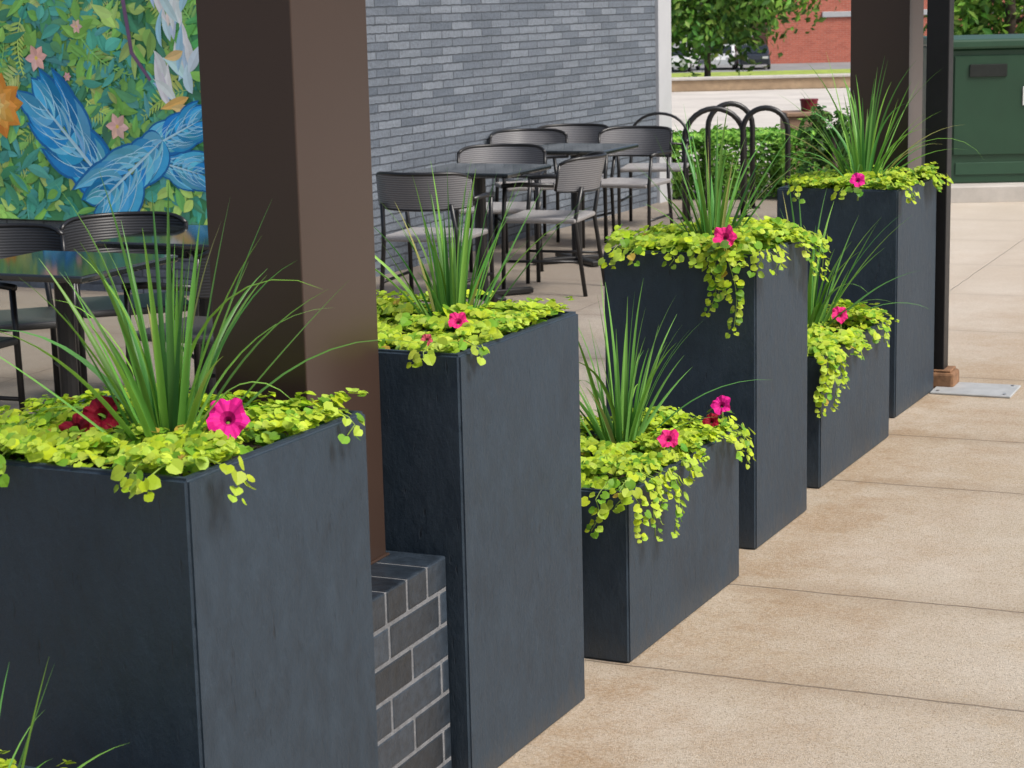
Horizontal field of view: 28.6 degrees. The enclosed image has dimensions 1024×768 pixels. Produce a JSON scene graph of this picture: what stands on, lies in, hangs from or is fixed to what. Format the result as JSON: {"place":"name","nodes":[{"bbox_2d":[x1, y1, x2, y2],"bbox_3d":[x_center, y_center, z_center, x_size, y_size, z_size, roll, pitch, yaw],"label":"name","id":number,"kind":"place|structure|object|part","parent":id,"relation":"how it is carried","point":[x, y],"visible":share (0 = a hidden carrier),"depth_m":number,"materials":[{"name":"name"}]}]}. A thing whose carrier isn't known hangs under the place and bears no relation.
{"place":"outdoors","nodes":[
{"label":"outdoors","id":0,"kind":"place"},
{"bbox_2d":[0,658,120,767],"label":"spiky grass","id":1,"kind":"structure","parent":0,"point":[24,754],"depth_m":3.01,"materials":[{"name":"green plant"}]},
{"bbox_2d":[0,172,426,460],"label":"spiky grass","id":2,"kind":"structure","parent":0,"point":[170,402],"depth_m":3.56,"materials":[{"name":"green plant"}]},
{"bbox_2d":[371,550,451,767],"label":"brick pier","id":3,"kind":"structure","parent":0,"point":[409,604],"depth_m":4.17,"materials":[{"name":"grey brick"}]},
{"bbox_2d":[196,0,389,564],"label":"steel column","id":4,"kind":"structure","parent":3,"relation":"on","point":[284,86],"depth_m":3.94,"materials":[{"name":"brown metal"}]},
{"bbox_2d":[0,163,1023,767],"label":"patio","id":5,"kind":"structure","parent":0,"point":[866,611],"depth_m":5.68,"materials":[{"name":"beige concrete"}]},
{"bbox_2d":[0,282,24,411],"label":"patio chair","id":6,"kind":"object","parent":5,"relation":"on","point":[9,341],"visible":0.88,"depth_m":7.81,"materials":[{"name":"black metal"}]},
{"bbox_2d":[3,764,35,767],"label":"planter","id":7,"kind":"object","parent":5,"relation":"on","point":[24,766],"depth_m":3.33,"materials":[{"name":"stone"}]},
{"bbox_2d":[0,750,75,767],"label":"creeping plant","id":8,"kind":"object","parent":7,"relation":"in","point":[4,763],"visible":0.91,"depth_m":3.33,"materials":[{"name":"green plant"}]},
{"bbox_2d":[0,223,81,402],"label":"patio chair","id":9,"kind":"object","parent":5,"relation":"on","point":[16,239],"visible":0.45,"depth_m":8.55,"materials":[{"name":"black metal"}]},
{"bbox_2d":[0,250,177,404],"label":"cafe table","id":10,"kind":"object","parent":5,"relation":"on","point":[74,267],"visible":0.56,"depth_m":7.65,"materials":[{"name":"black metal"}]},
{"bbox_2d":[59,211,200,393],"bbox_3d":[-1.662,-0.323,8.755,0.570,0.807,0.578,-5,11,-17],"label":"patio chair","id":11,"kind":"object","parent":5,"relation":"on","point":[100,226],"visible":0.4,"depth_m":8.86,"materials":[{"name":"black metal"}]},
{"bbox_2d":[96,225,215,395],"bbox_3d":[-1.302,-0.268,8.551,0.640,0.743,0.640,3,12,23],"label":"cafe table","id":12,"kind":"object","parent":5,"relation":"on","point":[189,233],"visible":0.22,"depth_m":8.40,"materials":[{"name":"black metal"}]},
{"bbox_2d":[121,250,215,391],"bbox_3d":[-1.152,-0.178,7.935,0.578,0.807,0.570,3,12,23],"label":"patio chair","id":13,"kind":"object","parent":5,"relation":"on","point":[204,293],"visible":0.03,"depth_m":7.74,"materials":[{"name":"black metal"}]},
{"bbox_2d":[0,393,378,767],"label":"planter","id":14,"kind":"object","parent":5,"relation":"on","point":[199,619],"visible":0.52,"depth_m":3.43,"materials":[{"name":"stone"}]},
{"bbox_2d":[58,413,103,463],"bbox_3d":[-0.772,0.107,3.570,0.090,0.104,0.076,-10,14,-37],"label":"petunia","id":15,"kind":"object","parent":14,"relation":"in","point":[80,422],"visible":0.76,"depth_m":3.58,"materials":[{"name":"red plant"}]},
{"bbox_2d":[82,395,118,428],"bbox_3d":[-0.744,0.079,3.633,0.083,0.114,0.076,-1,11,0],"label":"petunia","id":16,"kind":"object","parent":14,"relation":"in","point":[93,409],"visible":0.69,"depth_m":3.64,"materials":[{"name":"red plant"}]},
{"bbox_2d":[0,383,367,504],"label":"creeping plant","id":17,"kind":"object","parent":14,"relation":"in","point":[39,437],"visible":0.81,"depth_m":3.49,"materials":[{"name":"green plant"}]},
{"bbox_2d":[201,398,254,458],"bbox_3d":[-0.501,0.084,3.506,0.095,0.112,0.073,5,12,29],"label":"petunia","id":18,"kind":"object","parent":14,"relation":"in","point":[229,418],"visible":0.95,"depth_m":3.51,"materials":[{"name":"pink plant"}]},
{"bbox_2d":[0,0,672,295],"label":"brick building","id":19,"kind":"structure","parent":5,"relation":"on","point":[448,80],"depth_m":13.95,"materials":[{"name":"grey brick"}]},
{"bbox_2d":[0,0,207,224],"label":"mural","id":20,"kind":"object","parent":19,"relation":"attached to","point":[108,90],"visible":0.91,"depth_m":11.96,"materials":[{"name":"paint"}]},
{"bbox_2d":[376,171,494,301],"bbox_3d":[-0.440,-0.776,10.964,0.570,0.807,0.578,3,12,20],"label":"patio chair","id":21,"kind":"object","parent":5,"relation":"on","point":[398,189],"visible":0.89,"depth_m":10.72,"materials":[{"name":"black metal"}]},
{"bbox_2d":[406,163,551,302],"bbox_3d":[-0.179,-0.873,11.569,0.640,0.743,0.640,3,12,23],"label":"cafe table","id":22,"kind":"object","parent":5,"relation":"on","point":[498,171],"visible":0.56,"depth_m":11.52,"materials":[{"name":"black metal"}]},
{"bbox_2d":[378,303,584,767],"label":"planter","id":23,"kind":"object","parent":5,"relation":"on","point":[482,478],"visible":0.32,"depth_m":4.43,"materials":[{"name":"stone"}]},
{"bbox_2d":[420,334,432,351],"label":"petunia","id":24,"kind":"object","parent":23,"relation":"in","point":[427,337],"visible":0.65,"depth_m":4.33,"materials":[{"name":"pink plant"}]},
{"bbox_2d":[448,312,473,351],"bbox_3d":[-0.115,-0.110,4.452,0.070,0.098,0.086,2,11,19],"label":"petunia","id":25,"kind":"object","parent":23,"relation":"in","point":[456,320],"visible":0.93,"depth_m":4.44,"materials":[{"name":"pink plant"}]},
{"bbox_2d":[376,289,573,368],"bbox_3d":[-0.218,-0.134,4.555,0.589,0.100,0.693,4,12,26],"label":"creeping plant","id":26,"kind":"object","parent":23,"relation":"in","point":[489,322],"visible":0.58,"depth_m":4.50,"materials":[{"name":"green plant"}]},
{"bbox_2d":[374,160,589,331],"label":"spiky grass","id":27,"kind":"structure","parent":23,"relation":"on","point":[449,289],"depth_m":4.62,"materials":[{"name":"green plant"}]},
{"bbox_2d":[455,143,546,281],"bbox_3d":[-0.065,-1.066,12.433,0.570,0.807,0.578,0,11,6],"label":"patio chair","id":28,"kind":"object","parent":5,"relation":"on","point":[512,153],"visible":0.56,"depth_m":12.56,"materials":[{"name":"black metal"}]},
{"bbox_2d":[489,128,568,253],"bbox_3d":[0.140,-1.345,13.864,0.570,0.807,0.578,-4,11,-11],"label":"patio chair","id":29,"kind":"object","parent":5,"relation":"on","point":[538,136],"visible":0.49,"depth_m":14.01,"materials":[{"name":"black metal"}]},
{"bbox_2d":[501,151,606,296],"bbox_3d":[0.279,-0.949,11.777,0.578,0.807,0.570,2,11,17],"label":"patio chair","id":30,"kind":"object","parent":5,"relation":"on","point":[580,175],"visible":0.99,"depth_m":11.58,"materials":[{"name":"black metal"}]},
{"bbox_2d":[534,123,608,243],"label":"patio chair","id":31,"kind":"object","parent":5,"relation":"on","point":[582,132],"visible":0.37,"depth_m":14.46,"materials":[{"name":"black metal"}]},
{"bbox_2d":[533,143,637,266],"bbox_3d":[0.418,-1.168,13.035,0.640,0.743,0.640,3,12,23],"label":"cafe table","id":32,"kind":"object","parent":5,"relation":"on","point":[573,150],"visible":0.57,"depth_m":13.00,"materials":[{"name":"black metal"}]},
{"bbox_2d":[581,126,672,247],"bbox_3d":[0.824,-1.364,13.880,0.570,0.807,0.578,4,12,26],"label":"patio chair","id":33,"kind":"object","parent":5,"relation":"on","point":[646,141],"visible":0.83,"depth_m":13.98,"materials":[{"name":"black metal"}]},
{"bbox_2d":[616,112,693,228],"bbox_3d":[1.078,-1.609,15.057,0.570,0.833,0.519,1,11,11],"label":"patio chair","id":34,"kind":"object","parent":5,"relation":"on","point":[630,167],"visible":0.72,"depth_m":14.93,"materials":[{"name":"black metal"}]},
{"bbox_2d":[580,419,738,662],"bbox_3d":[0.276,0.410,5.609,0.460,0.455,0.850,4,12,25],"label":"planter","id":35,"kind":"object","parent":5,"relation":"on","point":[639,598],"visible":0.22,"depth_m":5.33,"materials":[{"name":"stone"}]},
{"bbox_2d":[578,282,751,455],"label":"spiky grass","id":36,"kind":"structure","parent":35,"relation":"on","point":[626,421],"depth_m":5.62,"materials":[{"name":"green plant"}]},
{"bbox_2d":[580,406,755,542],"bbox_3d":[0.277,0.237,5.548,0.596,0.217,0.971,4,12,26],"label":"creeping plant","id":37,"kind":"object","parent":35,"relation":"in","point":[607,455],"visible":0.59,"depth_m":5.35,"materials":[{"name":"green plant"}]},
{"bbox_2d":[653,429,687,464],"bbox_3d":[0.427,0.176,5.474,0.108,0.105,0.086,-1,11,0],"label":"petunia","id":38,"kind":"object","parent":35,"relation":"in","point":[667,438],"visible":0.91,"depth_m":5.47,"materials":[{"name":"pink plant"}]},
{"bbox_2d":[698,413,718,442],"bbox_3d":[0.554,0.133,5.720,0.074,0.102,0.102,2,11,19],"label":"petunia","id":39,"kind":"object","parent":35,"relation":"in","point":[712,420],"visible":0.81,"depth_m":5.71,"materials":[{"name":"red plant"}]},
{"bbox_2d":[706,395,731,425],"bbox_3d":[0.611,0.086,5.867,0.083,0.106,0.085,-1,11,0],"label":"petunia","id":40,"kind":"object","parent":35,"relation":"in","point":[720,405],"visible":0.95,"depth_m":5.86,"materials":[{"name":"pink plant"}]},
{"bbox_2d":[671,129,715,199],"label":"shrub","id":41,"kind":"object","parent":5,"relation":"on","point":[699,141],"visible":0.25,"depth_m":16.92,"materials":[{"name":"green plant"}]},
{"bbox_2d":[604,236,807,549],"bbox_3d":[0.633,0.002,6.460,0.500,0.920,0.520,4,12,26],"label":"planter","id":42,"kind":"object","parent":5,"relation":"on","point":[765,351],"visible":0.49,"depth_m":6.22,"materials":[{"name":"stone"}]},
{"bbox_2d":[598,216,831,337],"bbox_3d":[0.634,-0.369,6.365,0.641,0.340,0.657,4,12,26],"label":"creeping plant","id":43,"kind":"object","parent":42,"relation":"in","point":[673,239],"visible":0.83,"depth_m":6.16,"materials":[{"name":"green plant"}]},
{"bbox_2d":[636,107,804,235],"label":"spiky grass","id":44,"kind":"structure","parent":42,"relation":"in","point":[717,216],"depth_m":6.33,"materials":[{"name":"green plant"}]},
{"bbox_2d":[707,224,737,253],"bbox_3d":[0.642,-0.424,6.055,0.085,0.116,0.100,7,14,37],"label":"petunia","id":45,"kind":"object","parent":42,"relation":"in","point":[725,237],"visible":1,"depth_m":6.04,"materials":[{"name":"pink plant"}]},
{"bbox_2d":[677,106,749,219],"bbox_3d":[1.555,-1.704,15.412,0.577,0.861,0.120,-2,11,-3],"label":"hoop rack","id":46,"kind":"object","parent":5,"relation":"on","point":[700,112],"visible":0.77,"depth_m":15.33,"materials":[{"name":"black metal"}]},
{"bbox_2d":[705,101,759,210],"bbox_3d":[1.746,-1.829,16.040,0.477,0.861,0.120,-2,11,-6],"label":"hoop rack","id":47,"kind":"object","parent":5,"relation":"on","point":[744,108],"visible":0.67,"depth_m":16.00,"materials":[{"name":"black metal"}]},
{"bbox_2d":[698,124,784,199],"bbox_3d":[1.980,-1.895,17.065,0.768,0.613,0.777,-1,11,0],"label":"shrub","id":48,"kind":"object","parent":5,"relation":"on","point":[732,135],"visible":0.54,"depth_m":16.75,"materials":[{"name":"green plant"}]},
{"bbox_2d":[737,105,790,217],"bbox_3d":[1.936,-1.698,15.328,0.457,0.861,0.120,0,11,6],"label":"hoop rack","id":49,"kind":"object","parent":5,"relation":"on","point":[777,111],"visible":0.78,"depth_m":15.28,"materials":[{"name":"black metal"}]},
{"bbox_2d":[780,110,825,170],"bbox_3d":[2.800,-2.336,19.320,0.420,0.580,0.420,-2,11,-6],"label":"wooden box","id":50,"kind":"object","parent":5,"relation":"on","point":[793,116],"visible":0.24,"depth_m":19.10,"materials":[{"name":"brown wood"}]},
{"bbox_2d":[800,98,817,110],"bbox_3d":[2.852,-2.679,19.254,0.180,0.115,0.180,-1,11,0],"label":"red container","id":51,"kind":"object","parent":50,"relation":"on","point":[805,105],"visible":0.89,"depth_m":19.19,"materials":[{"name":"ceramic"}]},
{"bbox_2d":[769,125,849,191],"bbox_3d":[2.554,-1.874,16.930,0.754,0.596,0.768,-1,11,0],"label":"shrub","id":52,"kind":"object","parent":5,"relation":"on","point":[794,148],"visible":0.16,"depth_m":16.63,"materials":[{"name":"green plant"}]},
{"bbox_2d":[796,104,849,174],"bbox_3d":[2.295,-1.507,14.145,0.571,0.943,0.637,-6,12,-24],"label":"shrub","id":53,"kind":"object","parent":5,"relation":"on","point":[809,139],"visible":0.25,"depth_m":14.07,"materials":[{"name":"green plant"}]},
{"bbox_2d":[807,318,889,488],"bbox_3d":[1.050,0.043,7.404,0.460,0.465,0.890,4,12,26],"label":"planter","id":54,"kind":"object","parent":5,"relation":"on","point":[852,429],"visible":0.16,"depth_m":7.24,"materials":[{"name":"stone"}]},
{"bbox_2d":[831,306,847,328],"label":"petunia","id":55,"kind":"object","parent":54,"relation":"in","point":[842,317],"visible":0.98,"depth_m":7.41,"materials":[{"name":"pink plant"}]},
{"bbox_2d":[807,298,898,417],"bbox_3d":[1.044,-0.122,7.361,0.600,0.283,1.039,4,12,26],"label":"creeping plant","id":56,"kind":"object","parent":54,"relation":"in","point":[822,341],"visible":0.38,"depth_m":7.11,"materials":[{"name":"green plant"}]},
{"bbox_2d":[777,177,935,417],"bbox_3d":[1.442,-0.383,8.367,0.500,0.920,0.620,4,12,26],"label":"planter","id":57,"kind":"object","parent":5,"relation":"on","point":[908,245],"visible":0.62,"depth_m":8.06,"materials":[{"name":"concrete"}]},
{"bbox_2d":[847,173,864,200],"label":"petunia","id":58,"kind":"object","parent":57,"relation":"in","point":[857,180],"visible":1,"depth_m":7.80,"materials":[{"name":"pink plant"}]},
{"bbox_2d":[782,162,953,203],"bbox_3d":[1.444,-0.834,8.252,0.614,0.117,0.733,4,12,26],"label":"creeping plant","id":59,"kind":"object","parent":57,"relation":"in","point":[893,179],"visible":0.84,"depth_m":8.07,"materials":[{"name":"green plant"}]},
{"bbox_2d":[925,0,958,387],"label":"black post","id":60,"kind":"object","parent":5,"relation":"on","point":[940,44],"visible":0.62,"depth_m":8.50,"materials":[{"name":"metal"}]},
{"bbox_2d":[930,382,1020,397],"bbox_3d":[1.987,0.022,8.596,0.340,0.014,0.260,3,12,23],"label":"access cover","id":61,"kind":"object","parent":5,"relation":"on","point":[983,390],"visible":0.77,"depth_m":8.56,"materials":[{"name":"metal"}]},
{"bbox_2d":[951,182,1023,202],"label":"concrete pad","id":62,"kind":"object","parent":5,"relation":"on","point":[986,192],"depth_m":16.14,"materials":[{"name":"grey concrete"}]},
{"bbox_2d":[921,34,1023,183],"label":"utility cabinet","id":63,"kind":"object","parent":62,"relation":"on","point":[988,99],"visible":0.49,"depth_m":16.25,"materials":[{"name":"green metal"}]},
{"bbox_3d":[4.100,-2.260,16.223,1.040,0.800,0.048,-1,11,2],"label":"door","id":64,"kind":"part","parent":63,"relation":"part of","materials":[{"name":"green metal"}]},
{"bbox_2d":[671,26,849,72],"bbox_3d":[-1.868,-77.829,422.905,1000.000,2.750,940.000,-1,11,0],"label":"ground","id":65,"kind":"structure","parent":0,"point":[796,66],"depth_m":123.22,"materials":[{"name":"concrete"}]},
{"bbox_2d":[671,46,700,71],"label":"parked car","id":66,"kind":"object","parent":65,"relation":"on","point":[676,58],"visible":0.35,"depth_m":118.96,"materials":[{"name":"white paint"}]},
{"bbox_2d":[687,2,751,52],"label":"leafy tree","id":67,"kind":"object","parent":65,"relation":"on","point":[740,40],"visible":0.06,"depth_m":153.35,"materials":[{"name":"green plant"}]},
{"bbox_2d":[711,44,737,69],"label":"parked car","id":68,"kind":"object","parent":65,"relation":"on","point":[723,60],"visible":0.27,"depth_m":120.70,"materials":[{"name":"white paint"}]},
{"bbox_2d":[671,0,839,76],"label":"leafy tree","id":69,"kind":"object","parent":65,"relation":"on","point":[696,22],"visible":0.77,"depth_m":55.84,"materials":[{"name":"green plant"}]},
{"bbox_2d":[740,44,770,69],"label":"parked car","id":70,"kind":"object","parent":65,"relation":"on","point":[756,56],"visible":0.71,"depth_m":119.55,"materials":[{"name":"paint"}]},
{"bbox_2d":[923,0,1023,35],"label":"leafy tree","id":71,"kind":"object","parent":65,"relation":"on","point":[976,17],"visible":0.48,"depth_m":57.78,"materials":[{"name":"green plant"}]},
{"bbox_2d":[672,88,849,163],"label":"parking lot","id":72,"kind":"structure","parent":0,"point":[691,103],"depth_m":31.79,"materials":[{"name":"concrete"}]},
{"bbox_2d":[672,73,849,91],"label":"wall","id":73,"kind":"structure","parent":0,"point":[752,82],"depth_m":36.10,"materials":[{"name":"beige concrete"}]},
{"bbox_2d":[672,69,849,76],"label":"grass verge","id":74,"kind":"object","parent":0,"point":[789,72],"depth_m":114.58,"materials":[{"name":"green plant"}]},
{"bbox_2d":[751,177,925,331],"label":"spiky grass","id":75,"kind":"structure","parent":0,"point":[816,311],"depth_m":7.44,"materials":[{"name":"green plant"}]},
{"bbox_2d":[759,53,981,188],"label":"spiky grass","id":76,"kind":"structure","parent":0,"point":[861,155],"depth_m":8.23,"materials":[{"name":"green plant"}]},
{"bbox_2d":[850,0,923,172],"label":"steel column","id":77,"kind":"structure","parent":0,"point":[891,31],"depth_m":8.62,"materials":[{"name":"brown metal"}]},
{"bbox_2d":[752,0,1023,63],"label":"red brick building","id":78,"kind":"structure","parent":0,"point":[830,35],"depth_m":129.20,"materials":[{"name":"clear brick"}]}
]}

